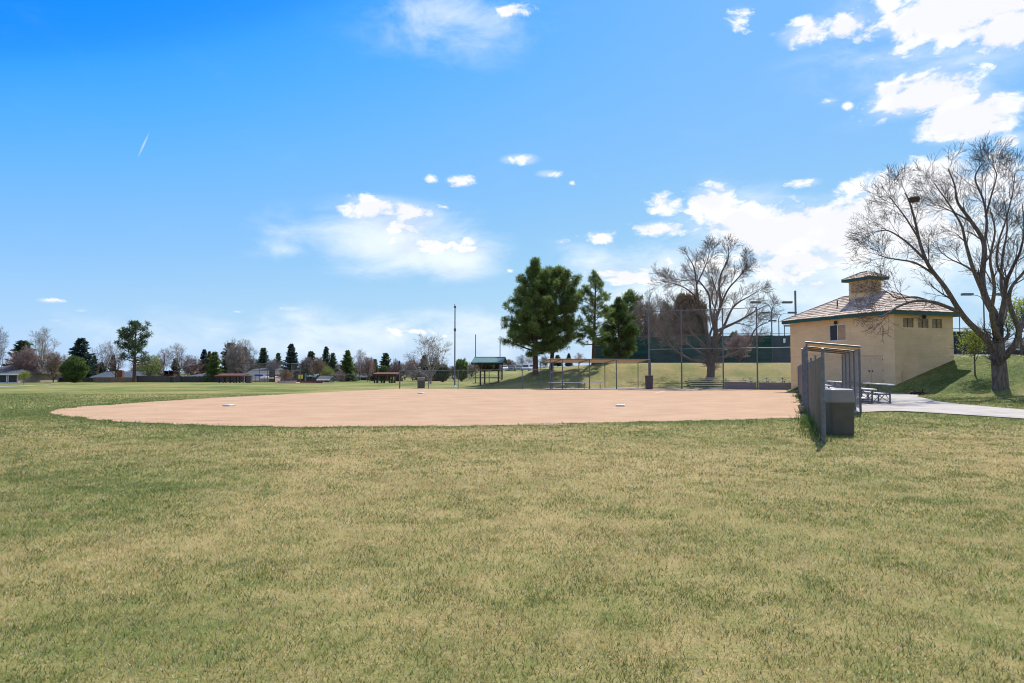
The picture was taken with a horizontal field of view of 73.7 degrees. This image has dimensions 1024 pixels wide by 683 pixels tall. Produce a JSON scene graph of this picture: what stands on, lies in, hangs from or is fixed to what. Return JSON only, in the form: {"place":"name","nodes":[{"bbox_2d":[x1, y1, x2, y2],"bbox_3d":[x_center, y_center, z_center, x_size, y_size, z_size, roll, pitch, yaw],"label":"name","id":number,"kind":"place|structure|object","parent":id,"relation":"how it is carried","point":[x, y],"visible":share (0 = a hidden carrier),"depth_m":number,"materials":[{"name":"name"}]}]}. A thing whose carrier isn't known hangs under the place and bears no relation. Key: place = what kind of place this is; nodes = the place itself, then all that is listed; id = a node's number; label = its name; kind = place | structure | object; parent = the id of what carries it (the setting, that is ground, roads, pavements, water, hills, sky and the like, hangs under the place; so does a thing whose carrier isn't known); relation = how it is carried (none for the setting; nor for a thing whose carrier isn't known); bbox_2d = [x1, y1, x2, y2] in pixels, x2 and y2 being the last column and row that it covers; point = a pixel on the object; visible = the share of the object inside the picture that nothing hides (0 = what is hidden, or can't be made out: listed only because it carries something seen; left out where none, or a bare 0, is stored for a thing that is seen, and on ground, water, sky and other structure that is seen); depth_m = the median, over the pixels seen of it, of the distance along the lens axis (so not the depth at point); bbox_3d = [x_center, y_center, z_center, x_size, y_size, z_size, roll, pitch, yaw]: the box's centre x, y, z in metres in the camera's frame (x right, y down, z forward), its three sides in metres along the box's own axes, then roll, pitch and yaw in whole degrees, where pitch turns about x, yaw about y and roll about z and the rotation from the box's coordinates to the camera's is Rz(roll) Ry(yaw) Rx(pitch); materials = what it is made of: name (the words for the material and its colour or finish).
{"place":"outdoors","nodes":[
{"label":"outdoors","id":0,"kind":"place"},
{"bbox_2d":[162,371,179,375],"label":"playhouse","id":1,"kind":"object","parent":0,"point":[170,373],"visible":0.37,"depth_m":107.44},
{"bbox_2d":[296,373,306,381],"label":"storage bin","id":2,"kind":"object","parent":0,"point":[303,376],"visible":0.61,"depth_m":106.44,"materials":[{"name":"yellow plastic"}]},
{"bbox_2d":[51,389,805,426],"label":"infield dirt","id":3,"kind":"structure","parent":0,"point":[430,407],"depth_m":28.28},
{"bbox_2d":[645,375,652,388],"bbox_3d":[12.346,3.678,61.496,0.660,1.230,0.660,0,-3,0],"label":"trash can","id":4,"kind":"object","parent":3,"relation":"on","point":[648,381],"visible":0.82,"depth_m":61.21,"materials":[{"name":"metal"}]},
{"bbox_2d":[0,355,1023,682],"bbox_3d":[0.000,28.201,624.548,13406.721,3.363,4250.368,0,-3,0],"label":"ground","id":5,"kind":"structure","parent":0,"point":[738,651],"depth_m":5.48,"materials":[{"name":"plant"}]},
{"bbox_2d":[0,327,8,366],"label":"bare tree","id":6,"kind":"object","parent":5,"relation":"on","point":[1,345],"visible":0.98,"depth_m":104.22,"materials":[{"name":"grey plant"}]},
{"bbox_2d":[1,340,40,366],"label":"spruce tree","id":7,"kind":"object","parent":5,"relation":"on","point":[20,343],"visible":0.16,"depth_m":115.48,"materials":[{"name":"plant"}]},
{"bbox_2d":[5,343,46,371],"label":"plum tree","id":8,"kind":"object","parent":5,"relation":"on","point":[24,357],"visible":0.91,"depth_m":102.30,"materials":[{"name":"brown plant"}]},
{"bbox_2d":[0,362,62,382],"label":"house","id":9,"kind":"structure","parent":5,"relation":"on","point":[7,374],"depth_m":101.20,"materials":[{"name":"beige"}]},
{"bbox_2d":[8,375,17,382],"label":"window","id":10,"kind":"structure","parent":9,"relation":"in","point":[11,378],"depth_m":98.84,"materials":[{"name":"glass"}]},
{"bbox_2d":[29,325,59,364],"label":"bare tree","id":11,"kind":"object","parent":5,"relation":"on","point":[45,332],"visible":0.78,"depth_m":125.92,"materials":[{"name":"plant"}]},
{"bbox_2d":[38,351,68,381],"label":"tree","id":12,"kind":"object","parent":5,"relation":"on","point":[54,364],"visible":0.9,"depth_m":103.40,"materials":[{"name":"brown plant"}]},
{"bbox_2d":[57,355,89,382],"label":"juniper tree","id":13,"kind":"object","parent":5,"relation":"on","point":[74,369],"visible":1,"depth_m":100.11,"materials":[{"name":"green plant"}]},
{"bbox_2d":[59,377,92,381],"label":"board fence","id":14,"kind":"object","parent":5,"relation":"on","point":[85,379],"visible":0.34,"depth_m":107.82,"materials":[{"name":"wood"}]},
{"bbox_2d":[66,337,98,377],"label":"spruce tree","id":15,"kind":"object","parent":5,"relation":"on","point":[81,344],"visible":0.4,"depth_m":111.78,"materials":[{"name":"plant"}]},
{"bbox_2d":[90,340,124,371],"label":"bare tree","id":16,"kind":"object","parent":5,"relation":"on","point":[105,357],"visible":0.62,"depth_m":121.75,"materials":[{"name":"grey plant"}]},
{"bbox_2d":[93,377,131,381],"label":"board fence","id":17,"kind":"object","parent":5,"relation":"on","point":[112,379],"visible":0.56,"depth_m":105.89,"materials":[{"name":"brown"}]},
{"bbox_2d":[98,346,127,376],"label":"bare tree","id":18,"kind":"object","parent":5,"relation":"on","point":[114,362],"visible":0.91,"depth_m":106.83,"materials":[{"name":"plant"}]},
{"bbox_2d":[91,370,162,377],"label":"house","id":19,"kind":"structure","parent":5,"relation":"on","point":[121,373],"depth_m":111.44,"materials":[{"name":"beige"}]},
{"bbox_2d":[113,319,151,381],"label":"pine tree","id":20,"kind":"object","parent":5,"relation":"on","point":[129,344],"visible":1,"depth_m":103.67,"materials":[{"name":"green plant"}]},
{"bbox_2d":[136,355,164,375],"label":"willow tree","id":21,"kind":"object","parent":5,"relation":"on","point":[149,369],"visible":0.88,"depth_m":107.66,"materials":[{"name":"green plant"}]},
{"bbox_2d":[136,376,179,381],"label":"board fence","id":22,"kind":"object","parent":5,"relation":"on","point":[153,378],"visible":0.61,"depth_m":105.33,"materials":[{"name":"wood"}]},
{"bbox_2d":[153,348,172,373],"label":"bare tree","id":23,"kind":"object","parent":5,"relation":"on","point":[164,359],"visible":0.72,"depth_m":127.89,"materials":[{"name":"plant"}]},
{"bbox_2d":[163,342,194,375],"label":"bare tree","id":24,"kind":"object","parent":5,"relation":"on","point":[177,357],"visible":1,"depth_m":111.74,"materials":[{"name":"grey plant"}]},
{"bbox_2d":[177,356,204,375],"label":"bare tree","id":25,"kind":"object","parent":5,"relation":"on","point":[191,370],"visible":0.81,"depth_m":123.66,"materials":[{"name":"brown plant"}]},
{"bbox_2d":[196,349,207,373],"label":"spruce tree","id":26,"kind":"object","parent":5,"relation":"on","point":[203,355],"visible":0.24,"depth_m":127.66,"materials":[{"name":"plant"}]},
{"bbox_2d":[180,376,243,381],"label":"board fence","id":27,"kind":"object","parent":5,"relation":"on","point":[191,379],"visible":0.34,"depth_m":105.04,"materials":[{"name":"wood"}]},
{"bbox_2d":[202,351,224,381],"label":"spruce tree","id":28,"kind":"object","parent":5,"relation":"on","point":[213,366],"visible":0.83,"depth_m":105.48,"materials":[{"name":"plant"}]},
{"bbox_2d":[219,343,236,373],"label":"pine tree","id":29,"kind":"object","parent":5,"relation":"on","point":[224,352],"visible":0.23,"depth_m":131.31,"materials":[{"name":"green plant"}]},
{"bbox_2d":[214,373,249,382],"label":"sun shelter","id":30,"kind":"object","parent":5,"relation":"on","point":[236,375],"visible":0.98,"depth_m":99.28,"materials":[{"name":"metal"}]},
{"bbox_2d":[218,338,252,372],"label":"bare tree","id":31,"kind":"object","parent":5,"relation":"on","point":[232,360],"visible":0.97,"depth_m":111.62,"materials":[{"name":"grey plant"}]},
{"bbox_2d":[237,339,257,372],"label":"bare tree","id":32,"kind":"object","parent":5,"relation":"on","point":[249,350],"visible":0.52,"depth_m":123.87,"materials":[{"name":"grey plant"}]},
{"bbox_2d":[255,348,269,367],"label":"pine tree","id":33,"kind":"object","parent":5,"relation":"on","point":[264,356],"visible":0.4,"depth_m":123.65,"materials":[{"name":"green plant"}]},
{"bbox_2d":[247,368,282,378],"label":"house","id":34,"kind":"structure","parent":5,"relation":"on","point":[255,371],"depth_m":119.13,"materials":[{"name":"grey"}]},
{"bbox_2d":[260,369,280,381],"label":"shed","id":35,"kind":"structure","parent":5,"relation":"on","point":[272,377],"depth_m":107.83,"materials":[{"name":"beige"}]},
{"bbox_2d":[242,363,300,381],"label":"backstop","id":36,"kind":"object","parent":5,"relation":"on","point":[273,371],"visible":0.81,"depth_m":103.87,"materials":[{"name":"metal"}]},
{"bbox_2d":[265,358,281,368],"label":"bare tree","id":37,"kind":"object","parent":5,"relation":"on","point":[273,366],"visible":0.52,"depth_m":121.65,"materials":[{"name":"grey plant"}]},
{"bbox_2d":[277,369,294,379],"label":"bush","id":38,"kind":"object","parent":5,"relation":"on","point":[288,374],"visible":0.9,"depth_m":103.47,"materials":[{"name":"brown plant"}]},
{"bbox_2d":[279,343,301,380],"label":"spruce tree","id":39,"kind":"object","parent":5,"relation":"on","point":[291,355],"visible":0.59,"depth_m":115.57,"materials":[{"name":"plant"}]},
{"bbox_2d":[300,357,316,377],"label":"bare tree","id":40,"kind":"object","parent":5,"relation":"on","point":[307,367],"visible":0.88,"depth_m":117.61,"materials":[{"name":"brown plant"}]},
{"bbox_2d":[310,356,327,376],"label":"bare tree","id":41,"kind":"object","parent":5,"relation":"on","point":[318,367],"visible":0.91,"depth_m":111.51,"materials":[{"name":"brown plant"}]},
{"bbox_2d":[316,376,335,381],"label":"shed","id":42,"kind":"structure","parent":5,"relation":"on","point":[326,378],"depth_m":104.06,"materials":[{"name":"grey"}]},
{"bbox_2d":[321,346,331,374],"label":"spruce tree","id":43,"kind":"object","parent":5,"relation":"on","point":[325,357],"visible":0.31,"depth_m":127.70,"materials":[{"name":"plant"}]},
{"bbox_2d":[320,366,335,375],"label":"bush","id":44,"kind":"object","parent":5,"relation":"on","point":[326,371],"visible":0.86,"depth_m":109.71,"materials":[{"name":"green plant"}]},
{"bbox_2d":[327,352,337,380],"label":"spruce tree","id":45,"kind":"object","parent":5,"relation":"on","point":[333,362],"visible":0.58,"depth_m":123.67,"materials":[{"name":"plant"}]},
{"bbox_2d":[336,350,359,381],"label":"spruce tree","id":46,"kind":"object","parent":5,"relation":"on","point":[347,365],"visible":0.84,"depth_m":113.45,"materials":[{"name":"plant"}]},
{"bbox_2d":[352,350,365,380],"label":"bare tree","id":47,"kind":"object","parent":5,"relation":"on","point":[358,361],"visible":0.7,"depth_m":121.82,"materials":[{"name":"grey plant"}]},
{"bbox_2d":[358,356,376,380],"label":"flowering tree","id":48,"kind":"object","parent":5,"relation":"on","point":[367,368],"visible":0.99,"depth_m":109.70,"materials":[{"name":"pink plant"}]},
{"bbox_2d":[370,359,379,380],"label":"evergreen tree","id":49,"kind":"object","parent":5,"relation":"on","point":[375,371],"visible":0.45,"depth_m":123.64,"materials":[{"name":"plant"}]},
{"bbox_2d":[378,365,388,380],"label":"juniper tree","id":50,"kind":"object","parent":5,"relation":"on","point":[383,368],"visible":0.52,"depth_m":111.56,"materials":[{"name":"green plant"}]},
{"bbox_2d":[372,372,398,382],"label":"sun shelter","id":51,"kind":"object","parent":5,"relation":"on","point":[389,374],"visible":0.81,"depth_m":95.46,"materials":[{"name":"metal"}]},
{"bbox_2d":[377,353,393,380],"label":"pine tree","id":52,"kind":"object","parent":5,"relation":"on","point":[384,361],"visible":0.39,"depth_m":121.56,"materials":[{"name":"green plant"}]},
{"bbox_2d":[388,358,402,376],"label":"flowering tree","id":53,"kind":"object","parent":5,"relation":"on","point":[394,367],"visible":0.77,"depth_m":115.61,"materials":[{"name":"brown plant"}]},
{"bbox_2d":[331,373,469,381],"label":"chainlink fence","id":54,"kind":"object","parent":5,"relation":"on","point":[376,377],"visible":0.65,"depth_m":109.23,"materials":[{"name":"metal"}]},
{"bbox_2d":[402,356,419,380],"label":"flowering tree","id":55,"kind":"object","parent":5,"relation":"on","point":[411,364],"visible":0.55,"depth_m":117.41,"materials":[{"name":"brown plant"}]},
{"bbox_2d":[408,368,429,380],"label":"bush","id":56,"kind":"object","parent":5,"relation":"on","point":[419,374],"visible":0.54,"depth_m":107.77,"materials":[{"name":"brown plant"}]},
{"bbox_2d":[417,377,424,387],"bbox_3d":[-8.669,3.927,65.096,0.678,1.060,0.694,1,-3,-17],"label":"trash can","id":57,"kind":"object","parent":5,"relation":"on","point":[419,381],"visible":0.83,"depth_m":64.79,"materials":[{"name":"plastic"}]},
{"bbox_2d":[400,332,451,383],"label":"bare tree","id":58,"kind":"object","parent":5,"relation":"on","point":[435,357],"visible":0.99,"depth_m":91.76,"materials":[{"name":"plant"}]},
{"bbox_2d":[433,363,450,381],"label":"juniper tree","id":59,"kind":"object","parent":5,"relation":"on","point":[438,375],"visible":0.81,"depth_m":105.31,"materials":[{"name":"plant"}]},
{"bbox_2d":[453,304,455,386],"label":"pole","id":60,"kind":"object","parent":5,"relation":"on","point":[454,385],"visible":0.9,"depth_m":70.05,"materials":[{"name":"metal"}]},
{"bbox_2d":[455,357,468,380],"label":"tree","id":61,"kind":"object","parent":5,"relation":"on","point":[461,364],"visible":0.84,"depth_m":115.32,"materials":[{"name":"green plant"}]},
{"bbox_2d":[468,362,478,376],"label":"bare tree","id":62,"kind":"object","parent":5,"relation":"on","point":[471,369],"visible":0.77,"depth_m":121.61,"materials":[{"name":"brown plant"}]},
{"bbox_2d":[399,369,549,388],"bbox_3d":[-3.606,3.453,61.770,14.378,1.906,0.118,-1,-3,16],"label":"chainlink fence","id":63,"kind":"object","parent":5,"relation":"on","point":[469,374],"visible":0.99,"depth_m":61.96,"materials":[{"name":"metal"}]},
{"bbox_2d":[477,365,493,370],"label":"hedge","id":64,"kind":"object","parent":5,"relation":"on","point":[489,367],"visible":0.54,"depth_m":124.78,"materials":[{"name":"green plant"}]},
{"bbox_2d":[471,357,507,384],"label":"picnic shelter","id":65,"kind":"object","parent":5,"relation":"on","point":[498,361],"visible":0.91,"depth_m":71.79,"materials":[{"name":"teal metal"}]},
{"bbox_2d":[498,257,568,374],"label":"pine tree","id":66,"kind":"object","parent":5,"relation":"on","point":[529,314],"visible":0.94,"depth_m":71.19,"materials":[{"name":"green plant"}]},
{"bbox_2d":[519,264,590,369],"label":"pine tree","id":67,"kind":"object","parent":5,"relation":"on","point":[567,291],"visible":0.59,"depth_m":72.39,"materials":[{"name":"green plant"}]},
{"bbox_2d":[575,269,616,364],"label":"pine tree","id":68,"kind":"object","parent":5,"relation":"on","point":[596,281],"visible":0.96,"depth_m":73.78,"materials":[{"name":"green plant"}]},
{"bbox_2d":[553,387,645,388],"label":"dugout slab","id":69,"kind":"structure","parent":5,"relation":"on","point":[605,388],"depth_m":63.13,"materials":[{"name":"concrete"}]},
{"bbox_2d":[540,358,650,389],"bbox_3d":[7.687,3.022,62.466,9.953,2.830,2.476,1,-3,-18],"label":"dugout","id":70,"kind":"object","parent":69,"relation":"on","point":[578,361],"visible":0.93,"depth_m":62.20,"materials":[{"name":"metal"}]},
{"bbox_2d":[596,296,642,358],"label":"pine tree","id":71,"kind":"object","parent":5,"relation":"on","point":[629,329],"visible":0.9,"depth_m":78.43,"materials":[{"name":"green plant"}]},
{"bbox_2d":[615,288,643,336],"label":"pine tree","id":72,"kind":"object","parent":5,"relation":"on","point":[629,296],"visible":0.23,"depth_m":99.70,"materials":[{"name":"green plant"}]},
{"bbox_2d":[622,287,667,336],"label":"bare tree","id":73,"kind":"object","parent":5,"relation":"on","point":[643,306],"visible":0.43,"depth_m":93.50,"materials":[{"name":"brown plant"}]},
{"bbox_2d":[643,292,673,336],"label":"bare tree","id":74,"kind":"object","parent":5,"relation":"on","point":[662,313],"visible":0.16,"depth_m":97.74,"materials":[{"name":"brown plant"}]},
{"bbox_2d":[596,333,771,363],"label":"screened fence","id":75,"kind":"object","parent":5,"relation":"on","point":[641,352],"visible":0.29,"depth_m":86.78,"materials":[{"name":"fabric"}]},
{"bbox_2d":[671,289,708,336],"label":"juniper tree","id":76,"kind":"object","parent":5,"relation":"on","point":[685,299],"visible":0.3,"depth_m":94.84,"materials":[{"name":"plant"}]},
{"bbox_2d":[635,233,784,376],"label":"bare tree","id":77,"kind":"object","parent":5,"relation":"on","point":[719,292],"visible":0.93,"depth_m":67.77,"materials":[{"name":"brown plant"}]},
{"bbox_2d":[687,378,750,386],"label":"bleacher","id":78,"kind":"object","parent":5,"relation":"on","point":[708,381],"visible":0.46,"depth_m":65.63,"materials":[{"name":"metal"}]},
{"bbox_2d":[648,290,796,389],"bbox_3d":[18.677,0.062,61.443,12.944,8.650,0.473,-1,-3,25],"label":"backstop","id":79,"kind":"object","parent":5,"relation":"on","point":[753,385],"visible":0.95,"depth_m":61.30,"materials":[{"name":"metal"}]},
{"bbox_2d":[724,332,752,362],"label":"bare tree","id":80,"kind":"object","parent":5,"relation":"on","point":[737,342],"visible":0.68,"depth_m":79.85,"materials":[{"name":"brown plant"}]},
{"bbox_2d":[748,377,790,383],"bbox_3d":[24.927,3.826,64.300,5.258,0.950,1.530,0,-3,6],"label":"bleacher","id":81,"kind":"object","parent":5,"relation":"on","point":[766,380],"visible":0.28,"depth_m":64.46,"materials":[{"name":"metal"}]},
{"bbox_2d":[770,333,790,362],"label":"screened fence","id":82,"kind":"object","parent":5,"relation":"on","point":[780,341],"visible":0.34,"depth_m":86.17,"materials":[{"name":"fabric"}]},
{"bbox_2d":[789,386,831,441],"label":"fence weeds","id":83,"kind":"object","parent":5,"relation":"on","point":[809,422],"visible":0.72,"depth_m":18.32,"materials":[{"name":"green plant"}]},
{"bbox_2d":[797,348,825,442],"bbox_3d":[15.463,2.192,36.364,0.084,2.120,47.286,-1,-3,22],"label":"chainlink fence","id":84,"kind":"object","parent":5,"relation":"on","point":[816,384],"visible":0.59,"depth_m":17.45,"materials":[{"name":"metal"}]},
{"bbox_2d":[801,341,861,413],"bbox_3d":[13.116,1.518,28.411,1.828,2.745,8.370,-1,-3,22],"label":"dugout","id":85,"kind":"object","parent":5,"relation":"on","point":[850,371],"visible":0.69,"depth_m":26.64,"materials":[{"name":"metal"}]},
{"bbox_2d":[825,388,854,434],"bbox_3d":[7.930,1.702,16.648,0.625,1.110,0.640,0,-3,0],"label":"trash can","id":86,"kind":"object","parent":5,"relation":"on","point":[839,404],"visible":0.76,"depth_m":16.35,"materials":[{"name":"plastic"}]},
{"bbox_2d":[781,271,959,389],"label":"utility building","id":87,"kind":"structure","parent":5,"relation":"on","point":[914,348],"depth_m":47.80,"materials":[{"name":"stucco"},{"name":"roof shingles"},{"name":"green painted metal trim"}]},
{"bbox_2d":[829,324,845,340],"bbox_3d":[24.191,-0.663,50.652,0.058,1.198,1.548,1,-3,-20],"label":"window","id":88,"kind":"structure","parent":87,"relation":"in","point":[837,332],"depth_m":50.65,"materials":[{"name":"metal"}]},
{"bbox_2d":[861,356,871,382],"bbox_3d":[24.983,2.053,48.290,0.110,2.020,0.975,1,-3,-20],"label":"door","id":89,"kind":"structure","parent":87,"relation":"in","point":[865,360],"depth_m":48.22,"materials":[{"name":"metal"}]},
{"bbox_2d":[871,356,882,383],"bbox_3d":[25.326,2.010,47.341,0.110,2.020,1.005,1,-3,-20],"label":"door","id":90,"kind":"structure","parent":87,"relation":"in","point":[876,361],"depth_m":47.34,"materials":[{"name":"metal"}]},
{"bbox_2d":[903,318,912,326],"bbox_3d":[27.009,-1.287,46.615,0.980,0.640,0.035,1,-3,-20],"label":"window","id":91,"kind":"structure","parent":87,"relation":"in","point":[909,323],"depth_m":46.62,"materials":[{"name":"glass"}]},
{"bbox_2d":[918,318,927,327],"bbox_3d":[28.297,-1.266,47.081,1.000,0.640,0.035,1,-3,-20],"label":"window","id":92,"kind":"structure","parent":87,"relation":"in","point":[921,323],"depth_m":47.08,"materials":[{"name":"glass"}]},
{"bbox_2d":[932,319,940,327],"bbox_3d":[29.534,-1.245,47.528,0.970,0.640,0.035,1,-3,-20],"label":"window","id":93,"kind":"structure","parent":87,"relation":"in","point":[936,323],"depth_m":47.53,"materials":[{"name":"glass"}]},
{"bbox_2d":[906,387,929,394],"bbox_3d":[24.343,3.006,40.941,1.480,0.507,0.693,0,-3,0],"label":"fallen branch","id":94,"kind":"object","parent":5,"relation":"on","point":[919,392],"visible":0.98,"depth_m":40.85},
{"bbox_2d":[843,133,1023,390],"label":"bare tree","id":95,"kind":"object","parent":5,"relation":"on","point":[999,356],"visible":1,"depth_m":39.35,"materials":[{"name":"brown plant"}]},
{"bbox_2d":[950,325,991,374],"bbox_3d":[29.425,0.688,43.613,2.279,3.527,2.174,-1,-3,13],"label":"sapling","id":96,"kind":"object","parent":5,"relation":"on","point":[975,344],"visible":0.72,"depth_m":43.45,"materials":[{"name":"green plant"}]},
{"bbox_2d":[953,328,990,354],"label":"screened fence","id":97,"kind":"object","parent":5,"relation":"on","point":[957,341],"visible":0.3,"depth_m":66.79,"materials":[{"name":"metal"}]},
{"bbox_2d":[961,293,1000,325],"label":"court lamp","id":98,"kind":"object","parent":5,"relation":"on","point":[971,294],"visible":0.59,"depth_m":82.20,"materials":[{"name":"metal"}]},
{"bbox_2d":[997,297,1023,355],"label":"sapling","id":99,"kind":"object","parent":5,"relation":"on","point":[1019,308],"visible":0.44,"depth_m":53.96,"materials":[{"name":"green plant"}]},
{"bbox_2d":[1005,339,1023,354],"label":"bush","id":100,"kind":"object","parent":5,"relation":"on","point":[1009,343],"visible":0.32,"depth_m":62.31,"materials":[{"name":"green plant"}]},
{"bbox_2d":[0,0,1023,372],"label":"sky","id":101,"kind":"structure","parent":0,"point":[341,176],"materials":[{"name":"blue"}]},
{"bbox_2d":[825,381,1023,417],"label":"path","id":102,"kind":"structure","parent":0,"point":[906,402],"depth_m":25.82,"materials":[{"name":"concrete"}]},
{"bbox_2d":[847,383,894,402],"bbox_3d":[16.088,2.358,31.538,1.730,0.850,4.600,-1,-3,15],"label":"picnic table","id":103,"kind":"object","parent":102,"relation":"on","point":[868,392],"visible":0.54,"depth_m":29.96,"materials":[{"name":"metal"}]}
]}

